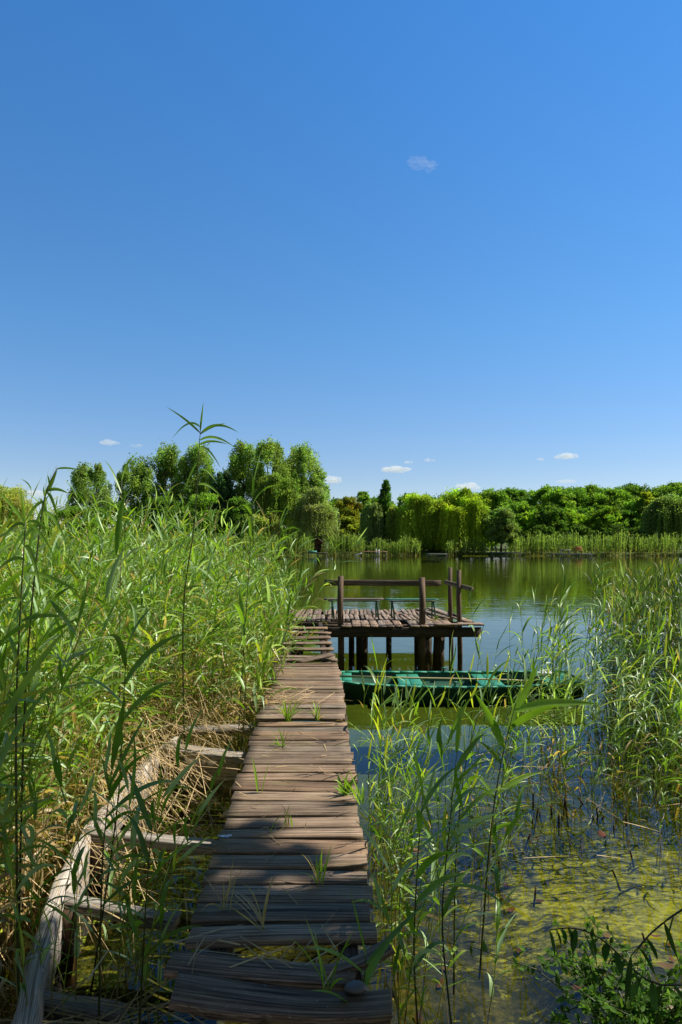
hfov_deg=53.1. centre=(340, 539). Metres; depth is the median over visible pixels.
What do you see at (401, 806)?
reed
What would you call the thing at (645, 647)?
reed
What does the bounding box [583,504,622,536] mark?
leafy tree
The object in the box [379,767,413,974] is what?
reed
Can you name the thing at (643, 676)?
reed
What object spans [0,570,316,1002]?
dry canes
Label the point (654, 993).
leafy branch
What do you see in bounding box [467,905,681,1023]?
bramble bush
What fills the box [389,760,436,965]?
reed
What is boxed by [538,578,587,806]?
reed
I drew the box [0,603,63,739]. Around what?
reed
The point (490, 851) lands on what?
reed
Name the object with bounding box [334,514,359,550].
leafy tree
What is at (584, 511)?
leafy tree
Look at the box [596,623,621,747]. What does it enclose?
reed
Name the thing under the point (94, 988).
duckweed
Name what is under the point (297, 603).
reed
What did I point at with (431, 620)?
fallen canes
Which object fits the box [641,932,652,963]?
reed stub
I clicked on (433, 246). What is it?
sky
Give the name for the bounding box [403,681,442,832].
reed
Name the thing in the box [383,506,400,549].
willow tree
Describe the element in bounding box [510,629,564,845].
reed
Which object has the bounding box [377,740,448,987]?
reed
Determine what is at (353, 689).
rowing boat
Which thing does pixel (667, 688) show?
reed
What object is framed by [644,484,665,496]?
leafy tree
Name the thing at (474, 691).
reed
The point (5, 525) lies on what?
reed
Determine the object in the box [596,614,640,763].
reed
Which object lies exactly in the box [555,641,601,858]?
reed
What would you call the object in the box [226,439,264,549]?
poplar tree
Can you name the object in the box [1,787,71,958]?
reed
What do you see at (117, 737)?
tall reed
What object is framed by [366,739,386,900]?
reed
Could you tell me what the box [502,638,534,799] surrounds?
reed
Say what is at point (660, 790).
reed
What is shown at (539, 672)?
plastic bag
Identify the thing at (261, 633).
reed
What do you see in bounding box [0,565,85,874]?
reed
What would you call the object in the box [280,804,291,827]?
grass tuft
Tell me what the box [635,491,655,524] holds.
leafy tree
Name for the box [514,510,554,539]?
leafy tree
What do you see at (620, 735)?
reed
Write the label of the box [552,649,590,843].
reed
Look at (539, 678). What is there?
reed
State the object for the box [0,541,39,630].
reed
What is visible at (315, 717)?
grass tuft
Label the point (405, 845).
reed
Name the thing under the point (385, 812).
reed
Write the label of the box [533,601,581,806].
reed
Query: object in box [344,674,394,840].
reed
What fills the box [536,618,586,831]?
reed
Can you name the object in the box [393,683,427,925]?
reed
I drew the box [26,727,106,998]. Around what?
reed
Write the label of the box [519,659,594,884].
reed
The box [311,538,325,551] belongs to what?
hut
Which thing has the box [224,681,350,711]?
fallen canes
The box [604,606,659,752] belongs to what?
reed
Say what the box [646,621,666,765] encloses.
reed
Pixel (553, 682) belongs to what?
reed
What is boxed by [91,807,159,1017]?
reed
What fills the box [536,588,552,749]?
reed
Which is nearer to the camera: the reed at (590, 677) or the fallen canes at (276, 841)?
the fallen canes at (276, 841)
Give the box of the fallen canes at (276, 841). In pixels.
[52,698,354,983]
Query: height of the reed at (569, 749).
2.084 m
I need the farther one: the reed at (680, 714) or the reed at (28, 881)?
the reed at (680, 714)
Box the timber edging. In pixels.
[11,723,253,1023]
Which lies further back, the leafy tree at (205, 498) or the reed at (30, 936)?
the leafy tree at (205, 498)
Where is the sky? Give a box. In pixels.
[0,0,681,535]
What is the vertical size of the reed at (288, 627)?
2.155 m
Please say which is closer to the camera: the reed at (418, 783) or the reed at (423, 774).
the reed at (423, 774)
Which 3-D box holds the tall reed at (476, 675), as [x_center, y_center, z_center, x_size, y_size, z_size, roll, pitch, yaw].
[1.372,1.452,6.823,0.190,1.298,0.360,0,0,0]
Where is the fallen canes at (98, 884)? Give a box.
[0,794,181,1017]
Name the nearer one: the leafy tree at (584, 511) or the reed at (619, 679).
the reed at (619, 679)
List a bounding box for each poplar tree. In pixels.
[64,460,114,527]
[114,452,162,525]
[145,440,187,532]
[175,441,215,533]
[209,467,236,550]
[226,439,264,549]
[246,437,301,549]
[289,439,323,529]
[301,467,329,540]
[376,479,391,548]
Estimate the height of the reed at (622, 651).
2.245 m
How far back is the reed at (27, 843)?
2.95 m
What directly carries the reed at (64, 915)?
in the lake water
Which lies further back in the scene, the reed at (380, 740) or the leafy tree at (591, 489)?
the leafy tree at (591, 489)
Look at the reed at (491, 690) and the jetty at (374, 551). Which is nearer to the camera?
the reed at (491, 690)
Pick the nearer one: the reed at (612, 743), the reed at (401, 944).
the reed at (401, 944)
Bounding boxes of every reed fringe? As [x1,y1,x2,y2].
[5,532,75,555]
[80,531,240,555]
[235,532,313,555]
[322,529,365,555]
[366,536,389,555]
[386,538,398,555]
[393,535,421,555]
[443,537,487,555]
[507,531,538,555]
[529,530,649,555]
[639,532,681,555]
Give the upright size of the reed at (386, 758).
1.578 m
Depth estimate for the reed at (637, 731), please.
5.37 m
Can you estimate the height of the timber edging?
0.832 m
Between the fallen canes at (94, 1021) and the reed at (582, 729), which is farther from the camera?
the reed at (582, 729)
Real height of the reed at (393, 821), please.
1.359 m
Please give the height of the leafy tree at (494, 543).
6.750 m
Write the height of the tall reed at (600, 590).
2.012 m
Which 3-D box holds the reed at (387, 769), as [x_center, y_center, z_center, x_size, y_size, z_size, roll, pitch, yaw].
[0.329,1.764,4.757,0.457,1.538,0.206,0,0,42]
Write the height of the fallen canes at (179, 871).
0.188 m
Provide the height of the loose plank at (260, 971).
0.042 m
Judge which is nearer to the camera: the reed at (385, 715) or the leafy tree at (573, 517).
the reed at (385, 715)
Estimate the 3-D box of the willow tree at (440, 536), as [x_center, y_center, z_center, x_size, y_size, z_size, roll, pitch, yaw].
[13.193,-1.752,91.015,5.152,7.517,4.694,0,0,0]
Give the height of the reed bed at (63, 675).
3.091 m
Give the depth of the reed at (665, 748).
5.75 m
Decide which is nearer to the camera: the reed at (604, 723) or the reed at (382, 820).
the reed at (382, 820)
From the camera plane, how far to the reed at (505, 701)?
4.71 m
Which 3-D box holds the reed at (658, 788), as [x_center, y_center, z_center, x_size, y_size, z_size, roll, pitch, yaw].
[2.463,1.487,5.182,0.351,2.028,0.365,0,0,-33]
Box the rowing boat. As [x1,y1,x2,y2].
[340,667,585,708]
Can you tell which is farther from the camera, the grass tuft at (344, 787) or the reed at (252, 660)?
the reed at (252, 660)
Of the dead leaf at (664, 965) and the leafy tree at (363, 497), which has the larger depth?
the leafy tree at (363, 497)
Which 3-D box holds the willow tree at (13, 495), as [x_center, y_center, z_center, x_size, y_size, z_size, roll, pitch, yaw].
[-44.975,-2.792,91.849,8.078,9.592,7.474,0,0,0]
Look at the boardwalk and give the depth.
3.37 m
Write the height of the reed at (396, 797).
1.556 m
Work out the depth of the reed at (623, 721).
6.53 m
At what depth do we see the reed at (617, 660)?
5.75 m
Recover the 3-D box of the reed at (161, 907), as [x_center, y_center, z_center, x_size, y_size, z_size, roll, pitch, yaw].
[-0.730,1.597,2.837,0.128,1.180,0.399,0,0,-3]
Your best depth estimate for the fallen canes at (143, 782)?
4.81 m
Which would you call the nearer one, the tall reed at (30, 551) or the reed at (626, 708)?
the tall reed at (30, 551)
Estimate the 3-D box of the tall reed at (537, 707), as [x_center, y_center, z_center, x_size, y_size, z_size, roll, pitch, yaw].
[0.925,1.344,3.260,0.710,1.514,0.200,0,0,0]
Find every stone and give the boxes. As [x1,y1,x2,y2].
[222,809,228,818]
[344,978,366,992]
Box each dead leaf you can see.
[437,978,442,987]
[598,830,605,837]
[657,962,674,968]
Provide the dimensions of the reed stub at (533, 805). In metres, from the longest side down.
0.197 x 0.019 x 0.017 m
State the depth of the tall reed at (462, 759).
2.75 m
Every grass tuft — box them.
[200,859,260,909]
[230,878,274,930]
[252,758,268,791]
[257,816,285,834]
[269,727,294,746]
[272,697,304,720]
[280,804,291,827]
[290,915,351,989]
[295,846,332,884]
[308,702,329,720]
[310,890,425,1001]
[334,772,360,795]
[339,774,387,804]
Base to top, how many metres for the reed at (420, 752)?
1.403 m
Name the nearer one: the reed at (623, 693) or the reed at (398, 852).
the reed at (398, 852)
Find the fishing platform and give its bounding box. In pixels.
[278,576,483,670]
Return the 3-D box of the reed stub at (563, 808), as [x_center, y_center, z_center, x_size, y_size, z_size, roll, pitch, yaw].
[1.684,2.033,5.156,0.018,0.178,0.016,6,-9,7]
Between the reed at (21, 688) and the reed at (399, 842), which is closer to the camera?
the reed at (21, 688)
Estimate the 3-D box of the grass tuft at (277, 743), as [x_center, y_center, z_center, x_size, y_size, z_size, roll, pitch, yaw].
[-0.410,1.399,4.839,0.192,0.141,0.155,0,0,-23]
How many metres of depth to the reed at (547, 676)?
7.21 m
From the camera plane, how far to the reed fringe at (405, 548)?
83.59 m
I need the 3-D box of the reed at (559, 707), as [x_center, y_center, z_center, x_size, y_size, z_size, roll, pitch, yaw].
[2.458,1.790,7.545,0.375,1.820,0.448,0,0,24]
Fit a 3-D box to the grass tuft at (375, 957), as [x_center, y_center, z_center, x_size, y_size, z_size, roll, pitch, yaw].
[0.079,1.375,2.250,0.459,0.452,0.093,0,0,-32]
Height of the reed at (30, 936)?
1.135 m
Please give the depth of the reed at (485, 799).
4.95 m
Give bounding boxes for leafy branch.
[549,927,681,1012]
[625,909,681,1004]
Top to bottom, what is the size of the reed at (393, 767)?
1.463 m
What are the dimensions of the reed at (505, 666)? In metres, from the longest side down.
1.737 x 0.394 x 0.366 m
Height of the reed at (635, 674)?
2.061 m
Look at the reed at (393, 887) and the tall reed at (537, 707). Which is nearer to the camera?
the reed at (393, 887)
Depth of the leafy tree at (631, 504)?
100.05 m
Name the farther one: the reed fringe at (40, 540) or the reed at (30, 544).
the reed fringe at (40, 540)
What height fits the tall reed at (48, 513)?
2.318 m
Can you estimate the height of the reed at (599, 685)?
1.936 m
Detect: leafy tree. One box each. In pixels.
[41,505,98,540]
[85,501,143,541]
[133,496,182,546]
[174,492,232,544]
[217,494,255,547]
[321,497,343,543]
[332,496,362,535]
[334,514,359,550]
[355,491,372,520]
[359,495,395,515]
[395,492,408,508]
[463,509,498,547]
[473,492,498,510]
[477,486,511,547]
[481,507,520,553]
[499,487,539,548]
[501,501,537,547]
[511,490,553,507]
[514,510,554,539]
[530,482,576,516]
[530,504,568,537]
[555,507,588,538]
[565,486,596,509]
[568,506,599,529]
[571,481,602,508]
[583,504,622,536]
[590,486,633,517]
[610,481,652,503]
[617,510,642,541]
[622,496,647,518]
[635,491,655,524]
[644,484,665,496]
[652,480,681,548]
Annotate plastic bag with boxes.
[538,669,551,676]
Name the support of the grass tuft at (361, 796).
on the boardwalk
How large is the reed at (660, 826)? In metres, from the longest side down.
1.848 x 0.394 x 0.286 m
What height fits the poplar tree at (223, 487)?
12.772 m
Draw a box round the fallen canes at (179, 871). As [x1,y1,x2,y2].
[96,733,251,999]
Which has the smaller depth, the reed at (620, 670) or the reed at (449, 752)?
the reed at (449, 752)
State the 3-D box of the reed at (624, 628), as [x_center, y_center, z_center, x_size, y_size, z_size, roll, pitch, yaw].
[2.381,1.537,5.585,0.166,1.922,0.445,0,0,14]
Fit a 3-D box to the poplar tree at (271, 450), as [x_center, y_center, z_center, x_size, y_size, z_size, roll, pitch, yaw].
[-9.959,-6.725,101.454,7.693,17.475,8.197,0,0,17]
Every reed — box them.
[0,469,89,984]
[0,491,79,997]
[0,515,31,805]
[0,527,26,694]
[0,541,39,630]
[0,564,85,876]
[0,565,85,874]
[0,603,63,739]
[0,611,69,907]
[0,781,57,1003]
[0,800,27,1005]
[1,482,57,732]
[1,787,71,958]
[2,804,54,964]
[2,804,71,948]
[5,773,82,964]
[15,467,81,956]
[19,757,108,1023]
[22,485,148,936]
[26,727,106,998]
[27,843,106,1023]
[42,739,107,999]
[60,608,195,994]
[67,765,208,1023]
[84,733,153,1001]
[87,793,154,1019]
[88,734,157,1023]
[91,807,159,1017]
[92,455,159,769]
[98,698,188,1023]
[100,752,133,994]
[116,709,202,1004]
[124,809,194,1002]
[141,739,232,1010]
[141,786,185,1023]
[141,804,211,1023]
[167,406,236,786]
[217,582,245,773]
[233,603,282,725]
[237,452,283,750]
[240,604,284,738]
[243,569,286,705]
[247,590,286,709]
[248,573,288,699]
[248,592,299,726]
[250,558,301,721]
[251,575,305,728]
[259,502,300,710]
[262,554,298,706]
[263,586,295,694]
[275,571,316,666]
[284,552,308,662]
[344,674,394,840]
[346,669,370,802]
[350,791,429,1023]
[355,687,407,872]
[357,684,403,888]
[358,707,403,873]
[359,699,396,885]
[361,778,408,988]
[365,699,390,830]
[366,636,403,788]
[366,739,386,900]
[367,655,410,873]
[368,725,407,885]
[368,728,411,925]
[369,673,420,866]
[369,682,406,904]
[369,687,416,871]
[369,700,404,871]
[370,667,408,914]
[370,873,439,1023]
[374,677,395,844]
[374,679,400,878]
[375,677,442,899]
[377,687,426,938]
[377,689,409,877]
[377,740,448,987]
[378,760,408,925]
[378,806,458,1013]
[379,750,438,941]
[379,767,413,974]
[379,778,426,1023]
[381,688,424,823]
[382,710,393,853]
[383,691,431,893]
[384,731,411,978]
[384,774,450,1023]
[385,764,448,988]
[386,690,448,900]
[387,701,445,867]
[388,755,421,961]
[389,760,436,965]
[392,759,434,932]
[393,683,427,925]
[393,723,424,910]
[394,723,452,1009]
[394,799,438,1019]
[395,726,432,862]
[398,756,503,1023]
[399,682,444,931]
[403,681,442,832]
[404,760,466,1023]
[405,745,485,1023]
[406,681,478,899]
[408,718,427,858]
[408,762,474,1023]
[418,696,472,1023]
[420,768,478,1023]
[428,630,464,886]
[432,676,467,859]
[436,721,475,958]
[436,785,537,1023]
[437,669,466,871]
[442,702,506,1023]
[445,757,500,961]
[446,724,490,898]
[448,661,518,994]
[449,686,502,901]
[457,655,508,863]
[462,663,600,979]
[464,716,495,876]
[467,652,490,838]
[468,623,486,740]
[469,578,504,798]
[469,626,512,819]
[469,701,504,871]
[471,659,519,888]
[472,686,527,884]
[476,656,549,907]
[478,754,506,947]
[486,653,514,878]
[487,614,560,790]
[487,810,526,1023]
[488,653,565,909]
[490,738,542,908]
[493,645,537,853]
[495,714,548,907]
[497,656,532,844]
[498,596,579,824]
[499,582,559,768]
[501,681,527,818]
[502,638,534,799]
[503,607,539,809]
[504,593,551,817]
[504,623,555,806]
[506,614,568,802]
[508,636,559,781]
[509,631,547,830]
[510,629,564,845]
[517,638,582,832]
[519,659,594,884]
[526,574,568,797]
[527,607,561,771]
[529,618,563,796]
[531,621,577,811]
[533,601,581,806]
[534,607,681,853]
[535,596,575,829]
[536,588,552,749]
[536,592,598,850]
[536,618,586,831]
[536,635,562,768]
[537,592,576,826]
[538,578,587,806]
[539,577,598,839]
[539,622,574,808]
[539,638,570,808]
[544,626,620,777]
[545,626,578,777]
[546,586,633,814]
[548,592,565,737]
[549,592,587,799]
[552,610,629,852]
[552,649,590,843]
[554,567,596,760]
[554,612,626,855]
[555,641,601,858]
[556,636,582,810]
[558,607,611,820]
[560,619,597,822]
[573,610,599,788]
[574,547,618,726]
[575,609,622,800]
[576,612,608,752]
[577,608,599,784]
[577,628,653,782]
[577,629,612,800]
[578,588,638,834]
[579,591,633,853]
[581,582,621,758]
[581,632,668,859]
[589,654,651,836]
[594,595,676,805]
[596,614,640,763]
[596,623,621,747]
[600,619,670,808]
[602,634,645,836]
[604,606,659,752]
[605,594,641,761]
[606,663,643,844]
[607,585,642,787]
[607,612,634,768]
[608,614,651,819]
[608,627,636,823]
[609,626,659,781]
[610,614,669,833]
[611,617,642,767]
[613,621,644,771]
[614,582,654,732]
[616,600,656,792]
[621,605,645,754]
[621,633,651,839]
[622,613,642,843]
[624,592,658,769]
[626,653,662,845]
[627,668,665,852]
[629,636,668,845]
[633,641,681,849]
[638,615,677,844]
[639,610,662,829]
[639,643,681,870]
[640,619,679,767]
[642,614,664,778]
[644,655,681,833]
[646,611,681,858]
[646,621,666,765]
[649,647,673,835]
[649,678,678,773]
[652,639,681,776]
[653,706,681,843]
[656,696,681,865]
[659,673,681,825]
[660,712,681,841]
[664,635,681,860]
[668,605,681,832]
[678,813,681,876]
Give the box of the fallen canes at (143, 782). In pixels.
[74,730,226,896]
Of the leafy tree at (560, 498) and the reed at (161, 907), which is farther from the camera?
the leafy tree at (560, 498)
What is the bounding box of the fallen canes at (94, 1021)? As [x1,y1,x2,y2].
[0,962,249,1023]
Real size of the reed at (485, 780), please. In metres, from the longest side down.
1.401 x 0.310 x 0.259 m
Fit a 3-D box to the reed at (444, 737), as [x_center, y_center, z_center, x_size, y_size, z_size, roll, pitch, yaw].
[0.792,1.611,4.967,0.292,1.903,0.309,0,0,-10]
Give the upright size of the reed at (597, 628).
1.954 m
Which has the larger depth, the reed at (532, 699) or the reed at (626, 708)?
the reed at (626, 708)
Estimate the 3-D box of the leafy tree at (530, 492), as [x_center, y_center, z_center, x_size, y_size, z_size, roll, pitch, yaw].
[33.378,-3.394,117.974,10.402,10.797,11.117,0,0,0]
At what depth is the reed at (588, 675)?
8.34 m
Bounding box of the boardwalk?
[185,623,377,979]
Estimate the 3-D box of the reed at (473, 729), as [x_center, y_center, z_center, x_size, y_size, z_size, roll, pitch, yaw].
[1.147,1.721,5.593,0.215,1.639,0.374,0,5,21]
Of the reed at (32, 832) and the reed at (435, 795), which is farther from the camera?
the reed at (435, 795)
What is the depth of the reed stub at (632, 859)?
4.31 m
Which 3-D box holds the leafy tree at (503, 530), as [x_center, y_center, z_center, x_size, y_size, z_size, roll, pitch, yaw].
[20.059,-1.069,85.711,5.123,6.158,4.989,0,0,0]
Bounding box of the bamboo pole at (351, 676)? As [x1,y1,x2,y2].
[341,675,527,680]
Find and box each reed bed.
[0,466,366,846]
[0,501,179,1017]
[576,556,681,775]
[622,654,681,812]
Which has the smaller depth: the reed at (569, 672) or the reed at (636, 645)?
the reed at (569, 672)
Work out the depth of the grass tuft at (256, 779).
3.97 m
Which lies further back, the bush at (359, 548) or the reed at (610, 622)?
the bush at (359, 548)
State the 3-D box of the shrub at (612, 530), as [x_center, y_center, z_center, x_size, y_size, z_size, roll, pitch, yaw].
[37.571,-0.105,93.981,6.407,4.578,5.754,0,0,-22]
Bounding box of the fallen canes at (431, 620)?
[409,617,449,623]
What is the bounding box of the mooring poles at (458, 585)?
[444,567,472,670]
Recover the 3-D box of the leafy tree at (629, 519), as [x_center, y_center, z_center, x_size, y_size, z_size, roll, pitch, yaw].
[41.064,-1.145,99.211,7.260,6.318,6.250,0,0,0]
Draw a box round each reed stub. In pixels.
[498,856,500,892]
[524,833,530,848]
[532,793,534,818]
[533,807,538,835]
[533,886,536,906]
[550,805,553,824]
[558,815,559,836]
[562,796,565,820]
[565,800,568,826]
[578,797,592,818]
[596,807,598,830]
[612,789,617,812]
[612,869,620,890]
[625,813,627,836]
[629,850,634,867]
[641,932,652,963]
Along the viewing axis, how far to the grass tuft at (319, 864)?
2.93 m
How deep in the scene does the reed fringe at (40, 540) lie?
83.97 m
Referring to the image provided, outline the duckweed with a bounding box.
[13,791,230,1009]
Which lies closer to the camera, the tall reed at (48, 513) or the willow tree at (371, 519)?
the tall reed at (48, 513)
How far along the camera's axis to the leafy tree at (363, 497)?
111.55 m
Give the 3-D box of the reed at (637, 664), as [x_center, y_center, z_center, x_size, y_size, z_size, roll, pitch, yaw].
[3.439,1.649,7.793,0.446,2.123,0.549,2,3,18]
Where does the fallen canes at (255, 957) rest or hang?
on the boardwalk
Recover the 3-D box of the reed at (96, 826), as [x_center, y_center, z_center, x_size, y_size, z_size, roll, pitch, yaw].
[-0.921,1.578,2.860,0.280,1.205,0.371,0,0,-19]
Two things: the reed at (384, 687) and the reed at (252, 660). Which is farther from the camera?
the reed at (252, 660)
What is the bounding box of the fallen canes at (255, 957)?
[87,911,435,980]
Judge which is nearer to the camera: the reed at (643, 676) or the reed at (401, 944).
the reed at (401, 944)
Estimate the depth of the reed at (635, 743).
5.53 m
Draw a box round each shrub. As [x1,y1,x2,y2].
[274,529,313,550]
[340,524,366,550]
[425,542,463,551]
[519,524,563,551]
[562,522,602,551]
[593,523,634,551]
[628,525,662,551]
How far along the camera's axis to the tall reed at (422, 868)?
2.55 m
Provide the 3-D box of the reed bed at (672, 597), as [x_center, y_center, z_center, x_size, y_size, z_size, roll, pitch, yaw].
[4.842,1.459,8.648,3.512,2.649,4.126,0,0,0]
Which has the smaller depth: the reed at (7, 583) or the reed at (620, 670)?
the reed at (7, 583)
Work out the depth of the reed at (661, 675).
7.83 m
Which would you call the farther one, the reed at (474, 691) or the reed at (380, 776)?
the reed at (380, 776)
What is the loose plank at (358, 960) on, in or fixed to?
on the boardwalk
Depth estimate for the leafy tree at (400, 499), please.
105.45 m
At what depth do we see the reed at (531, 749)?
6.04 m
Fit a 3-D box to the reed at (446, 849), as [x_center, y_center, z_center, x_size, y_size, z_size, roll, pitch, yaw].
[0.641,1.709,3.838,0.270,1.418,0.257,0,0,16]
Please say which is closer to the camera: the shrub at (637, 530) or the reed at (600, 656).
the reed at (600, 656)
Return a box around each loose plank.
[163,951,356,990]
[167,971,394,1023]
[323,940,395,975]
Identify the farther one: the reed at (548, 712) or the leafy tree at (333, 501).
the leafy tree at (333, 501)
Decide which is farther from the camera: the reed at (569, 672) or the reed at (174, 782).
the reed at (569, 672)
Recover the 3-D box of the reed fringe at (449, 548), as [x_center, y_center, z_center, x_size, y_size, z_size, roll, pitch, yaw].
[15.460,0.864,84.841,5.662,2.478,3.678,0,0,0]
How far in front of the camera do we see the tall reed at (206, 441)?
5.71 m
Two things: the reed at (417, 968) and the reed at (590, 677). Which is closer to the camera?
the reed at (417, 968)
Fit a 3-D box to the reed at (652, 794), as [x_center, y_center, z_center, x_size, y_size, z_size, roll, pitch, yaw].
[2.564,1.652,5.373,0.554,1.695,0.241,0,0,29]
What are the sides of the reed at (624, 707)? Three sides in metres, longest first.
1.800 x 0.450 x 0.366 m
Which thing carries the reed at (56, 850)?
in the lake water
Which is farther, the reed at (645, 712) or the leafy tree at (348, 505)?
the leafy tree at (348, 505)
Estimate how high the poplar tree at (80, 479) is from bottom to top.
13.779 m
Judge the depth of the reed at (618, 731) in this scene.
5.58 m
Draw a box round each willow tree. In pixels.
[0,484,38,538]
[242,505,282,550]
[246,472,302,548]
[288,485,340,542]
[358,502,384,550]
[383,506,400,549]
[395,491,443,551]
[424,498,457,551]
[429,483,493,551]
[639,492,681,550]
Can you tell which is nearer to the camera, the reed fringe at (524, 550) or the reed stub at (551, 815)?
the reed stub at (551, 815)
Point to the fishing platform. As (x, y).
(362, 626)
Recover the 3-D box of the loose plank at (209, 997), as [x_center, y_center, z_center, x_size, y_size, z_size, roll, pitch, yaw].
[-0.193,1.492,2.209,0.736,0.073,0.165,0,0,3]
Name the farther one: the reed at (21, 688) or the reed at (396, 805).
the reed at (396, 805)
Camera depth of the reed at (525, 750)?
4.13 m
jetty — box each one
[360,550,386,555]
[489,552,520,555]
[550,554,591,555]
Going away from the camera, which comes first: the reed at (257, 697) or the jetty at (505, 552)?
the reed at (257, 697)
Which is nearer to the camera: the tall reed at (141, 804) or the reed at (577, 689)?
the tall reed at (141, 804)
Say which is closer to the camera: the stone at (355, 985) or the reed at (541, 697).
the stone at (355, 985)
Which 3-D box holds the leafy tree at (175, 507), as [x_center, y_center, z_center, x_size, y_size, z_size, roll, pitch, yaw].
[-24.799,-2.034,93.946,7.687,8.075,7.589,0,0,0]
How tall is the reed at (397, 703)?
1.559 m
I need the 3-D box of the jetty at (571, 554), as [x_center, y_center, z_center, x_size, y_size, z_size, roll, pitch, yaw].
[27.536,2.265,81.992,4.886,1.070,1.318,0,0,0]
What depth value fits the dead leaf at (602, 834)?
4.62 m
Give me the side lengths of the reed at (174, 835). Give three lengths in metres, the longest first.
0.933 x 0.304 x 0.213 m
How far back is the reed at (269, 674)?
7.18 m
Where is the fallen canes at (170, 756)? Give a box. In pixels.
[81,680,262,836]
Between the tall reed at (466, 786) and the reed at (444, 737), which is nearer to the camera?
the tall reed at (466, 786)
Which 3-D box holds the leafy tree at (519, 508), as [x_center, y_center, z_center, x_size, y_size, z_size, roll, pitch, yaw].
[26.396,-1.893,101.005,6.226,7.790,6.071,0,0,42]
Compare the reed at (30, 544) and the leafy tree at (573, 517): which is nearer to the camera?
the reed at (30, 544)
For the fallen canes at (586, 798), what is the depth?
5.17 m
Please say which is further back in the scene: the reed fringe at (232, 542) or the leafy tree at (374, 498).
the leafy tree at (374, 498)
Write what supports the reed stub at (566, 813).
in the lake water
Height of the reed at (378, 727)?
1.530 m
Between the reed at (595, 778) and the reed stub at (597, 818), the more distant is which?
the reed at (595, 778)
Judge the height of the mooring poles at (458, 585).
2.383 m
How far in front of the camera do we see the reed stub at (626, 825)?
4.85 m
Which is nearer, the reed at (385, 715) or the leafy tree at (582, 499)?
the reed at (385, 715)
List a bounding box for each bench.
[324,598,383,618]
[385,598,438,619]
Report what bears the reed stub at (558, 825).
in the lake water
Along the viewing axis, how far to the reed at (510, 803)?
5.27 m
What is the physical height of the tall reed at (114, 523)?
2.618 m
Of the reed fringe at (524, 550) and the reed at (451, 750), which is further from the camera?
the reed fringe at (524, 550)
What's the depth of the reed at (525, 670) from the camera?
4.52 m
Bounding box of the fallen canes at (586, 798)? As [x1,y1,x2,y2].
[432,714,681,898]
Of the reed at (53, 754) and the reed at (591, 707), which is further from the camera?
the reed at (591, 707)
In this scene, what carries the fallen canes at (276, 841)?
on the boardwalk
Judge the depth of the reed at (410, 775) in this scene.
5.29 m
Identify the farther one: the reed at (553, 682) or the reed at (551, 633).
the reed at (551, 633)
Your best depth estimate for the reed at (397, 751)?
5.41 m
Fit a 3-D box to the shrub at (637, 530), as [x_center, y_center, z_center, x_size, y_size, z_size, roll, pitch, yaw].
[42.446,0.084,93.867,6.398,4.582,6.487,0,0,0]
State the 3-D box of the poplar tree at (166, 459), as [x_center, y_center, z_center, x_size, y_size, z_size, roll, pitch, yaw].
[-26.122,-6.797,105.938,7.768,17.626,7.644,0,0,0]
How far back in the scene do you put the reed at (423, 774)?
3.36 m
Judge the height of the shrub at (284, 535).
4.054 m
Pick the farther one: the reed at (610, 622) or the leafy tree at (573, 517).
the leafy tree at (573, 517)
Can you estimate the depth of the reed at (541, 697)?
7.93 m
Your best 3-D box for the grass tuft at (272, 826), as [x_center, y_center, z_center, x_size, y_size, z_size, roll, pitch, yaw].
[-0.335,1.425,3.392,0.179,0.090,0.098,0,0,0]
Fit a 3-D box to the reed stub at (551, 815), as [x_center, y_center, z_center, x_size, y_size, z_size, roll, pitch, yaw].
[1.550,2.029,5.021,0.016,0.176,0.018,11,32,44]
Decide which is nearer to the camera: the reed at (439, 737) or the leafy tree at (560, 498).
the reed at (439, 737)
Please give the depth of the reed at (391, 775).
4.78 m

